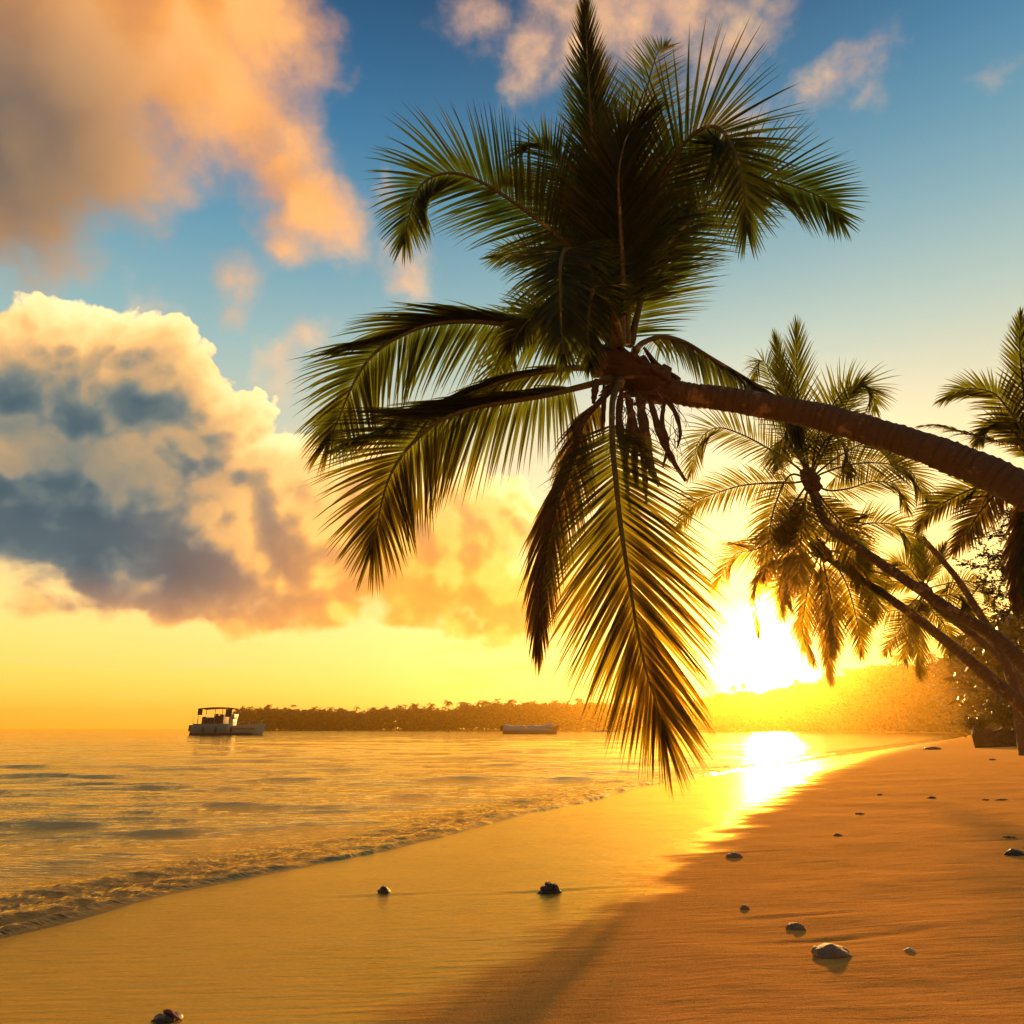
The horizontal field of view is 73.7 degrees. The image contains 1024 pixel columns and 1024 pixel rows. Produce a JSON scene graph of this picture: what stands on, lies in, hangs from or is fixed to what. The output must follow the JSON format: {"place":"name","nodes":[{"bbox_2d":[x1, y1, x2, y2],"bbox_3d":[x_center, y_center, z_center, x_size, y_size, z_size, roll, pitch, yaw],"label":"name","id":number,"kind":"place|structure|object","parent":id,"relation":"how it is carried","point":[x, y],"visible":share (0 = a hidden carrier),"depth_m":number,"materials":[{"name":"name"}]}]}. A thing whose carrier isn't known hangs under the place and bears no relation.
{"place":"outdoors","nodes":[
{"label":"outdoors","id":0,"kind":"place"},
{"bbox_2d":[0,729,968,936],"bbox_3d":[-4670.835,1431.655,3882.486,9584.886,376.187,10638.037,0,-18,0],"label":"sea","id":1,"kind":"structure","parent":0,"point":[82,808],"depth_m":12.48,"materials":[{"name":"liquid"}]},
{"bbox_2d":[188,707,268,734],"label":"tour boat","id":2,"kind":"object","parent":1,"relation":"on","point":[218,724],"visible":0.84,"depth_m":111.48,"materials":[{"name":"white metal"}]},
{"bbox_2d":[500,721,558,733],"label":"launch","id":3,"kind":"object","parent":1,"relation":"on","point":[549,728],"visible":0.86,"depth_m":141.73,"materials":[{"name":"metal"}]},
{"bbox_2d":[591,729,617,731],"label":"skiff","id":4,"kind":"object","parent":1,"relation":"on","point":[593,730],"visible":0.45,"depth_m":218.31,"materials":[{"name":"white rubber"}]},
{"bbox_2d":[0,729,1023,1023],"bbox_3d":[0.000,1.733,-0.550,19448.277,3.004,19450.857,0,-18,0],"label":"beach","id":5,"kind":"structure","parent":0,"point":[642,917],"depth_m":3.32,"materials":[{"name":"beige sand"}]},
{"bbox_2d":[151,1010,183,1023],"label":"stone","id":6,"kind":"object","parent":5,"relation":"on","point":[162,1018],"visible":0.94,"depth_m":2.20,"materials":[{"name":"grey stone"}]},
{"bbox_2d":[163,1009,181,1020],"bbox_3d":[-1.101,1.632,2.214,0.069,0.030,0.012,-4,-18,11],"label":"stick","id":7,"kind":"object","parent":5,"relation":"on","point":[171,1012],"visible":1,"depth_m":2.21,"materials":[{"name":"brown wood"}]},
{"bbox_2d":[377,886,390,893],"bbox_3d":[-0.747,2.213,3.992,0.082,0.049,0.060,0,-18,0],"label":"stone","id":8,"kind":"object","parent":5,"relation":"on","point":[384,889],"visible":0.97,"depth_m":3.98,"materials":[{"name":"grey stone"}]},
{"bbox_2d":[444,700,452,729],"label":"coconut palm","id":9,"kind":"object","parent":5,"relation":"on","point":[449,703],"visible":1,"depth_m":437.40,"materials":[{"name":"green plant"}]},
{"bbox_2d":[228,696,719,730],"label":"headland forest","id":10,"kind":"object","parent":5,"relation":"on","point":[464,715],"visible":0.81,"depth_m":434.92,"materials":[{"name":"green plant"}]},
{"bbox_2d":[482,700,489,729],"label":"coconut palm","id":11,"kind":"object","parent":5,"relation":"on","point":[486,702],"visible":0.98,"depth_m":433.63,"materials":[{"name":"green plant"}]},
{"bbox_2d":[537,881,561,893],"bbox_3d":[0.211,2.144,3.890,0.112,0.074,0.118,-15,-23,40],"label":"stone","id":12,"kind":"object","parent":5,"relation":"on","point":[549,888],"visible":0.96,"depth_m":3.87,"materials":[{"name":"grey stone"}]},
{"bbox_2d":[574,698,584,729],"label":"coconut palm","id":13,"kind":"object","parent":5,"relation":"on","point":[579,702],"visible":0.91,"depth_m":413.37,"materials":[{"name":"green plant"}]},
{"bbox_2d":[286,0,1023,801],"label":"coconut palm","id":14,"kind":"object","parent":5,"relation":"on","point":[622,216],"visible":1,"depth_m":7.47,"materials":[{"name":"green plant"}]},
{"bbox_2d":[729,685,737,729],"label":"coconut palm","id":15,"kind":"object","parent":5,"relation":"on","point":[733,688],"visible":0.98,"depth_m":335.20,"materials":[{"name":"green plant"}]},
{"bbox_2d":[726,852,742,857],"bbox_3d":[1.585,2.451,4.872,0.116,0.042,0.096,0,-18,0],"label":"stone","id":16,"kind":"object","parent":5,"relation":"on","point":[733,855],"visible":0.89,"depth_m":4.85,"materials":[{"name":"grey stone"}]},
{"bbox_2d":[739,683,746,720],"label":"coconut palm","id":17,"kind":"object","parent":5,"relation":"on","point":[743,686],"visible":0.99,"depth_m":328.97,"materials":[{"name":"green plant"}]},
{"bbox_2d":[740,905,749,909],"bbox_3d":[1.161,1.971,3.400,0.049,0.028,0.038,0,-18,0],"label":"stone","id":18,"kind":"object","parent":5,"relation":"on","point":[744,907],"visible":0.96,"depth_m":3.39,"materials":[{"name":"grey stone"}]},
{"bbox_2d":[785,922,805,930],"bbox_3d":[1.258,1.841,3.033,0.095,0.034,0.074,0,-18,0],"label":"stone","id":19,"kind":"object","parent":5,"relation":"on","point":[794,926],"visible":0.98,"depth_m":3.02,"materials":[{"name":"stone"}]},
{"bbox_2d":[789,678,801,730],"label":"coconut palm","id":20,"kind":"object","parent":5,"relation":"on","point":[797,681],"visible":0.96,"depth_m":290.32,"materials":[{"name":"green plant"}]},
{"bbox_2d":[817,673,826,730],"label":"coconut palm","id":21,"kind":"object","parent":5,"relation":"on","point":[824,677],"visible":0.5,"depth_m":267.66,"materials":[{"name":"green plant"}]},
{"bbox_2d":[811,943,851,958],"bbox_3d":[1.234,1.694,2.634,0.148,0.051,0.108,0,-18,0],"label":"stone","id":22,"kind":"object","parent":5,"relation":"on","point":[827,951],"visible":0.92,"depth_m":2.61,"materials":[{"name":"grey stone"}]},
{"bbox_2d":[668,315,1023,674],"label":"coconut palm","id":23,"kind":"object","parent":5,"relation":"on","point":[794,550],"visible":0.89,"depth_m":18.00,"materials":[{"name":"green plant"}]},
{"bbox_2d":[841,668,853,675],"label":"coconut palm","id":24,"kind":"object","parent":5,"relation":"on","point":[847,671],"visible":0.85,"depth_m":250.95,"materials":[{"name":"green plant"}]},
{"bbox_2d":[694,606,1023,737],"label":"shore forest","id":25,"kind":"object","parent":5,"relation":"on","point":[946,695],"visible":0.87,"depth_m":215.74,"materials":[{"name":"green plant"}]},
{"bbox_2d":[747,506,1023,718],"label":"coconut palm","id":26,"kind":"object","parent":5,"relation":"on","point":[829,610],"visible":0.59,"depth_m":18.77,"materials":[{"name":"green plant"}]},
{"bbox_2d":[889,654,903,708],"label":"coconut palm","id":27,"kind":"object","parent":5,"relation":"on","point":[895,658],"visible":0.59,"depth_m":214.20,"materials":[{"name":"green plant"}]},
{"bbox_2d":[904,948,915,951],"bbox_3d":[1.537,1.693,2.639,0.043,0.017,0.032,0,-18,0],"label":"stone","id":28,"kind":"object","parent":5,"relation":"on","point":[909,950],"visible":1,"depth_m":2.63,"materials":[{"name":"grey stone"}]},
{"bbox_2d":[923,747,940,749],"bbox_3d":[18.992,10.685,30.827,0.714,0.182,0.628,0,-18,0],"label":"boulder","id":29,"kind":"object","parent":5,"relation":"on","point":[931,748],"visible":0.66,"depth_m":30.63,"materials":[{"name":"stone"}]},
{"bbox_2d":[926,653,941,731],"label":"coconut palm","id":30,"kind":"object","parent":5,"relation":"on","point":[934,658],"visible":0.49,"depth_m":185.09,"materials":[{"name":"green plant"}]},
{"bbox_2d":[858,532,1023,696],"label":"coconut palm","id":31,"kind":"object","parent":5,"relation":"on","point":[914,645],"visible":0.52,"depth_m":26.75,"materials":[{"name":"green plant"}]},
{"bbox_2d":[909,306,1023,620],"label":"coconut palm","id":32,"kind":"object","parent":5,"relation":"on","point":[1007,421],"visible":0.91,"depth_m":13.28,"materials":[{"name":"green plant"}]},
{"bbox_2d":[921,536,1023,755],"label":"palm snag","id":33,"kind":"object","parent":5,"relation":"on","point":[1009,674],"visible":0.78,"depth_m":20.61,"materials":[{"name":"brown plant"}]},
{"bbox_2d":[952,506,1023,625],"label":"feathery tree","id":34,"kind":"object","parent":5,"relation":"on","point":[999,594],"visible":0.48,"depth_m":15.45,"materials":[{"name":"green plant"}]},
{"bbox_2d":[971,726,1016,747],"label":"root bank","id":35,"kind":"structure","parent":5,"relation":"on","point":[986,737],"depth_m":30.86,"materials":[{"name":"soil"}]},
{"bbox_2d":[962,714,989,729],"bbox_3d":[21.827,9.955,32.032,1.249,0.892,1.167,0,-18,0],"label":"bush","id":36,"kind":"object","parent":35,"relation":"on","point":[977,722],"visible":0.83,"depth_m":31.90,"materials":[{"name":"green plant"}]},
{"bbox_2d":[969,689,1022,729],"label":"bush","id":37,"kind":"object","parent":35,"relation":"on","point":[1002,715],"visible":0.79,"depth_m":31.92,"materials":[{"name":"green plant"}]},
{"bbox_2d":[1004,849,1023,855],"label":"stone","id":38,"kind":"object","parent":5,"relation":"on","point":[1012,852],"visible":0.88,"depth_m":4.47,"materials":[{"name":"grey stone"}]},
{"bbox_2d":[0,0,1023,728],"label":"sky","id":39,"kind":"structure","parent":0,"point":[186,216],"materials":[{"name":"blue"}]}
]}

